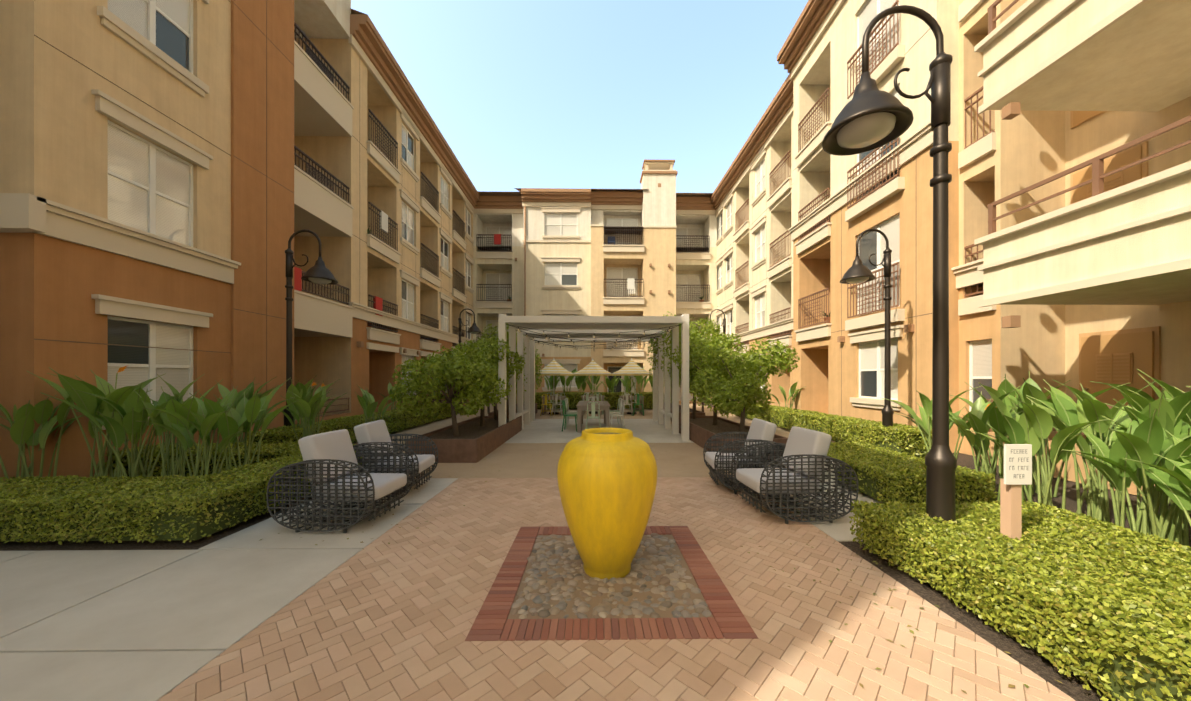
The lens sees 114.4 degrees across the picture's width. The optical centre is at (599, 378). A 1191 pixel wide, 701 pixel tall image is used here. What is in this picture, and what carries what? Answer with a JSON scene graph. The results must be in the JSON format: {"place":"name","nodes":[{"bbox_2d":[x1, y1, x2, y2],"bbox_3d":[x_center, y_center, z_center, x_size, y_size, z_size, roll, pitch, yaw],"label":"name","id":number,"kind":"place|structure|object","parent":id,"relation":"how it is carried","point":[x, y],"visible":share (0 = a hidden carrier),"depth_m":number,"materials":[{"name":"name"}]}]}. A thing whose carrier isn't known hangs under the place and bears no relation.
{"place":"outdoors","nodes":[
{"label":"outdoors","id":0,"kind":"place"},
{"bbox_2d":[351,0,807,192],"label":"sky","id":1,"kind":"structure","parent":0,"point":[568,94],"materials":[{"name":"blue"}]},
{"bbox_2d":[389,311,799,435],"bbox_3d":[-0.068,-0.380,12.060,11.134,3.781,10.776,0,0,-1],"label":"tree","id":2,"kind":"object","parent":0,"point":[446,367],"depth_m":7.79,"materials":[{"name":"green plant"}]},
{"bbox_2d":[0,404,1190,700],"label":"ground","id":3,"kind":"structure","parent":0,"point":[1036,662],"depth_m":3.24,"materials":[{"name":"soil"}]},
{"bbox_2d":[0,0,479,481],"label":"wing","id":4,"kind":"structure","parent":3,"relation":"on","point":[175,175],"depth_m":7.06,"materials":[{"name":"paint"}]},
{"bbox_2d":[283,229,337,426],"bbox_3d":[-5.895,-0.761,7.811,1.040,4.537,0.610,0,0,-1],"label":"lamp","id":5,"kind":"object","parent":3,"relation":"on","point":[318,272],"visible":0.9,"depth_m":7.76,"materials":[{"name":"brown metal"}]},
{"bbox_2d":[0,419,894,700],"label":"concrete","id":6,"kind":"object","parent":3,"relation":"on","point":[116,625],"visible":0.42,"depth_m":2.67,"materials":[{"name":"grey concrete"}]},
{"bbox_2d":[266,446,413,532],"bbox_3d":[-2.710,1.156,4.134,1.040,0.703,0.926,0,0,-1],"label":"chair","id":7,"kind":"object","parent":6,"relation":"on","point":[353,519],"visible":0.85,"depth_m":3.81,"materials":[{"name":"grey wicker"}]},
{"bbox_2d":[298,429,406,499],"bbox_3d":[-2.621,0.902,4.127,0.862,0.651,0.617,0,0,-1],"label":"chair cushion","id":8,"kind":"object","parent":7,"relation":"on","point":[336,445],"visible":0.73,"depth_m":4.02,"materials":[{"name":"grey fabric"}]},
{"bbox_2d":[353,434,437,495],"bbox_3d":[-2.824,1.156,5.173,1.054,0.703,0.942,0,0,-1],"label":"chair","id":9,"kind":"object","parent":6,"relation":"on","point":[418,478],"visible":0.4,"depth_m":5.04,"materials":[{"name":"grey wicker"}]},
{"bbox_2d":[353,420,434,472],"bbox_3d":[-2.735,0.902,5.185,0.870,0.651,0.626,0,0,-1],"label":"chair cushion","id":10,"kind":"object","parent":9,"relation":"on","point":[375,431],"visible":0.5,"depth_m":5.03,"materials":[{"name":"grey fabric"}]},
{"bbox_2d":[562,400,576,431],"bbox_3d":[-0.825,1.068,11.070,0.464,0.885,0.450,0,0,5],"label":"chair","id":11,"kind":"object","parent":6,"relation":"on","point":[563,405],"visible":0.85,"depth_m":10.93,"materials":[{"name":"green"}]},
{"bbox_2d":[576,401,609,432],"bbox_3d":[-0.173,1.128,11.739,0.942,0.760,2.200,0,0,-1],"label":"table","id":12,"kind":"object","parent":6,"relation":"on","point":[581,406],"visible":0.79,"depth_m":10.67,"materials":[{"name":"beige wood"}]},
{"bbox_2d":[564,398,621,428],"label":"chairs","id":13,"kind":"object","parent":6,"relation":"on","point":[592,416],"visible":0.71,"depth_m":10.28,"materials":[{"name":"green"}]},
{"bbox_2d":[498,314,688,440],"bbox_3d":[-0.150,-0.017,11.489,4.560,3.050,4.660,0,0,-1],"label":"pergola","id":14,"kind":"object","parent":6,"relation":"on","point":[612,326],"visible":0.92,"depth_m":10.32,"materials":[{"name":"white wood"}]},
{"bbox_2d":[506,324,681,350],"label":"string lights","id":15,"kind":"object","parent":14,"relation":"attached to","point":[592,341],"visible":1,"depth_m":10.29,"materials":[{"name":"black metal"}]},
{"bbox_2d":[565,397,624,428],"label":"chairs","id":16,"kind":"object","parent":6,"relation":"on","point":[612,414],"visible":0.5,"depth_m":11.55,"materials":[{"name":"white"}]},
{"bbox_2d":[465,526,757,641],"bbox_3d":[0.065,1.531,3.061,1.694,0.054,1.696,0,0,-1],"label":"pit border","id":17,"kind":"object","parent":6,"relation":"on","point":[728,620],"visible":0.65,"depth_m":2.39,"materials":[{"name":"brick"}]},
{"bbox_3d":[0.066,1.537,2.961,1.700,0.042,1.500,0,0,-1],"label":"pit bed","id":18,"kind":"object","parent":17,"relation":"in","visible":0},
{"bbox_2d":[510,533,711,618],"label":"pebbles","id":19,"kind":"object","parent":18,"relation":"on","point":[533,581],"visible":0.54,"depth_m":2.78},
{"bbox_2d":[557,428,656,579],"bbox_3d":[0.065,0.972,3.061,0.792,1.112,0.792,0,0,-1],"label":"urn","id":20,"kind":"object","parent":19,"relation":"on","point":[607,480],"visible":1,"depth_m":2.78,"materials":[{"name":"yellow ceramic"}]},
{"bbox_2d":[819,460,839,494],"bbox_3d":[2.988,1.288,5.031,0.294,0.440,0.294,0,0,22],"label":"stool","id":21,"kind":"object","parent":6,"relation":"on","point":[826,480],"visible":0.02,"depth_m":4.93,"materials":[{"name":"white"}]},
{"bbox_2d":[352,404,834,477],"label":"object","id":22,"kind":"object","parent":3,"relation":"on","point":[515,460],"visible":0.13,"depth_m":7.34,"materials":[{"name":"beige concrete"}]},
{"bbox_2d":[457,309,481,412],"bbox_3d":[-5.615,-0.761,16.616,1.040,4.537,0.610,0,0,-1],"label":"lamp","id":23,"kind":"object","parent":22,"relation":"on","point":[474,329],"visible":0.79,"depth_m":16.56,"materials":[{"name":"brown metal"}]},
{"bbox_2d":[540,394,552,415],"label":"chair","id":24,"kind":"object","parent":22,"relation":"on","point":[550,410],"visible":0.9,"depth_m":15.49,"materials":[{"name":"yellow"}]},
{"bbox_2d":[541,396,565,414],"bbox_3d":[-1.915,1.128,16.266,1.000,0.760,0.792,0,0,-1],"label":"table","id":25,"kind":"object","parent":22,"relation":"on","point":[553,398],"visible":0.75,"depth_m":15.90,"materials":[{"name":"beige wood"}]},
{"bbox_2d":[549,358,558,414],"bbox_3d":[-1.915,0.318,16.266,0.440,2.380,0.440,0,0,-1],"label":"umbrella pole","id":26,"kind":"object","parent":22,"relation":"on","point":[553,395],"visible":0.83,"depth_m":16.26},
{"bbox_2d":[536,360,572,375],"bbox_3d":[-1.915,-0.467,16.266,1.663,0.690,1.663,0,0,-1],"label":"umbrella","id":27,"kind":"object","parent":22,"relation":"on","point":[554,368],"visible":0.88,"depth_m":15.83,"materials":[{"name":"white fabric"}]},
{"bbox_2d":[546,393,564,409],"bbox_3d":[-1.923,1.068,16.848,0.923,0.885,0.480,0,0,-1],"label":"chair","id":28,"kind":"object","parent":22,"relation":"on","point":[555,408],"visible":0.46,"depth_m":17.03,"materials":[{"name":"green"}]},
{"bbox_2d":[551,394,564,415],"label":"chair","id":29,"kind":"object","parent":22,"relation":"on","point":[556,400],"visible":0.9,"depth_m":15.49,"materials":[{"name":"white"}]},
{"bbox_2d":[573,360,611,375],"bbox_3d":[-0.269,-0.467,16.588,1.663,0.690,1.663,0,0,-1],"label":"umbrella","id":30,"kind":"object","parent":22,"relation":"on","point":[592,368],"visible":0.94,"depth_m":16.08,"materials":[{"name":"white fabric"}]},
{"bbox_2d":[581,395,604,413],"bbox_3d":[-0.269,1.128,16.588,1.000,0.760,0.792,0,0,-1],"label":"table","id":31,"kind":"object","parent":22,"relation":"on","point":[591,396],"visible":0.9,"depth_m":16.22,"materials":[{"name":"beige wood"}]},
{"bbox_2d":[589,358,597,413],"bbox_3d":[-0.269,0.318,16.588,0.440,2.380,0.440,0,0,-1],"label":"umbrella pole","id":32,"kind":"object","parent":22,"relation":"on","point":[596,412],"visible":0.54,"depth_m":16.58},
{"bbox_2d":[583,394,603,414],"bbox_3d":[-0.250,1.068,16.007,0.927,0.885,0.498,0,0,-1],"label":"chair","id":33,"kind":"object","parent":22,"relation":"on","point":[587,397],"visible":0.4,"depth_m":15.80,"materials":[{"name":"grey"}]},
{"bbox_2d":[473,159,716,403],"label":"wing","id":34,"kind":"structure","parent":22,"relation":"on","point":[649,248],"depth_m":22.08,"materials":[{"name":"beige paint"}]},
{"bbox_2d":[406,403,787,462],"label":"planters","id":35,"kind":"object","parent":22,"relation":"on","point":[476,450],"visible":0.27,"depth_m":7.49,"materials":[{"name":"brown wood"}]},
{"bbox_2d":[427,404,748,438],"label":"planter soil","id":36,"kind":"structure","parent":35,"relation":"in","point":[473,429],"depth_m":8.81,"materials":[{"name":"brown soil"}]},
{"bbox_2d":[623,393,638,412],"bbox_3d":[1.403,1.068,16.318,0.556,0.885,1.775,0,0,19],"label":"chair","id":37,"kind":"object","parent":22,"relation":"on","point":[631,410],"visible":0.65,"depth_m":15.53,"materials":[{"name":"white"}]},
{"bbox_2d":[612,360,651,375],"bbox_3d":[1.385,-0.467,16.311,1.663,0.690,1.663,0,0,-1],"label":"umbrella","id":38,"kind":"object","parent":22,"relation":"on","point":[631,367],"visible":0.96,"depth_m":15.87,"materials":[{"name":"white fabric"}]},
{"bbox_2d":[619,396,644,414],"bbox_3d":[1.385,1.128,16.311,1.000,0.760,0.792,0,0,-1],"label":"table","id":39,"kind":"object","parent":22,"relation":"on","point":[641,400],"visible":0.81,"depth_m":15.94,"materials":[{"name":"beige wood"}]},
{"bbox_2d":[627,358,636,413],"bbox_3d":[1.385,0.318,16.311,0.440,2.380,0.440,0,0,-1],"label":"umbrella pole","id":40,"kind":"object","parent":22,"relation":"on","point":[631,395],"visible":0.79,"depth_m":16.29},
{"bbox_2d":[633,394,643,415],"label":"chair","id":41,"kind":"object","parent":22,"relation":"on","point":[638,400],"visible":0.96,"depth_m":15.54,"materials":[{"name":"green"}]},
{"bbox_2d":[259,450,1061,693],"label":"litter","id":42,"kind":"object","parent":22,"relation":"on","point":[911,631],"visible":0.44,"depth_m":2.57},
{"bbox_2d":[708,309,725,412],"bbox_3d":[5.074,-0.761,16.761,1.040,4.537,0.610,0,0,-1],"label":"lamp","id":43,"kind":"object","parent":22,"relation":"on","point":[724,325],"visible":0.29,"depth_m":16.73,"materials":[{"name":"brown metal"}]},
{"bbox_2d":[0,360,1190,545],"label":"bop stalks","id":44,"kind":"object","parent":3,"relation":"on","point":[1151,520],"visible":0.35,"depth_m":4.64,"materials":[{"name":"green plant"}]},
{"bbox_2d":[0,363,1190,509],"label":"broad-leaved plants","id":45,"kind":"object","parent":44,"relation":"on","point":[1161,440],"visible":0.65,"depth_m":4.63,"materials":[{"name":"green plant"}]},
{"bbox_2d":[0,392,1190,700],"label":"hedges","id":46,"kind":"object","parent":3,"relation":"on","point":[208,526],"visible":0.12,"depth_m":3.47,"materials":[{"name":"green plant"}]},
{"bbox_2d":[840,229,893,426],"bbox_3d":[5.436,-0.761,7.765,1.040,4.537,0.610,0,0,-1],"label":"lamp","id":47,"kind":"object","parent":46,"relation":"on","point":[857,271],"visible":0.96,"depth_m":7.73,"materials":[{"name":"brown metal"}]},
{"bbox_2d":[822,5,956,526],"bbox_3d":[2.379,-0.761,3.123,1.040,4.537,0.610,0,0,-1],"label":"lamp","id":48,"kind":"object","parent":46,"relation":"on","point":[870,116],"visible":0.96,"depth_m":3.09,"materials":[{"name":"brown metal"}]},
{"bbox_2d":[1000,444,1031,539],"bbox_3d":[3.038,0.993,2.822,0.190,1.030,0.094,0,0,-1],"label":"sign","id":49,"kind":"object","parent":46,"relation":"on","point":[1017,466],"visible":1,"depth_m":2.79,"materials":[{"name":"beige wood"}]},
{"bbox_2d":[195,528,1048,700],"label":"pebble bed","id":50,"kind":"object","parent":3,"relation":"on","point":[593,602],"visible":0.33,"depth_m":2.67,"materials":[{"name":"grey gravel"}]},
{"bbox_2d":[157,477,1074,700],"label":"pavers","id":51,"kind":"object","parent":50,"relation":"on","point":[440,567],"visible":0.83,"depth_m":2.23,"materials":[{"name":"beige brick"}]},
{"bbox_2d":[703,432,785,493],"bbox_3d":[2.054,1.156,5.379,1.068,0.703,0.958,0,0,-1],"label":"chair","id":52,"kind":"object","parent":51,"relation":"on","point":[723,478],"visible":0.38,"depth_m":5.08,"materials":[{"name":"grey wicker"}]},
{"bbox_2d":[705,418,776,469],"bbox_3d":[1.964,0.902,5.391,0.877,0.651,0.638,0,0,-1],"label":"chair cushion","id":53,"kind":"object","parent":52,"relation":"on","point":[759,429],"visible":0.4,"depth_m":5.18,"materials":[{"name":"grey fabric"}]},
{"bbox_2d":[731,443,858,523],"bbox_3d":[2.167,1.156,4.381,1.040,0.703,0.926,0,0,-1],"label":"chair","id":54,"kind":"object","parent":51,"relation":"on","point":[787,498],"visible":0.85,"depth_m":4.05,"materials":[{"name":"grey wicker"}]},
{"bbox_2d":[736,426,831,492],"bbox_3d":[2.078,0.902,4.370,0.862,0.651,0.617,0,0,-1],"label":"chair cushion","id":55,"kind":"object","parent":54,"relation":"on","point":[800,440],"visible":0.73,"depth_m":4.21,"materials":[{"name":"grey fabric"}]},
{"bbox_2d":[710,0,1190,494],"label":"wing","id":56,"kind":"structure","parent":3,"relation":"on","point":[1069,168],"depth_m":7.37,"materials":[{"name":"beige paint"}]}
]}

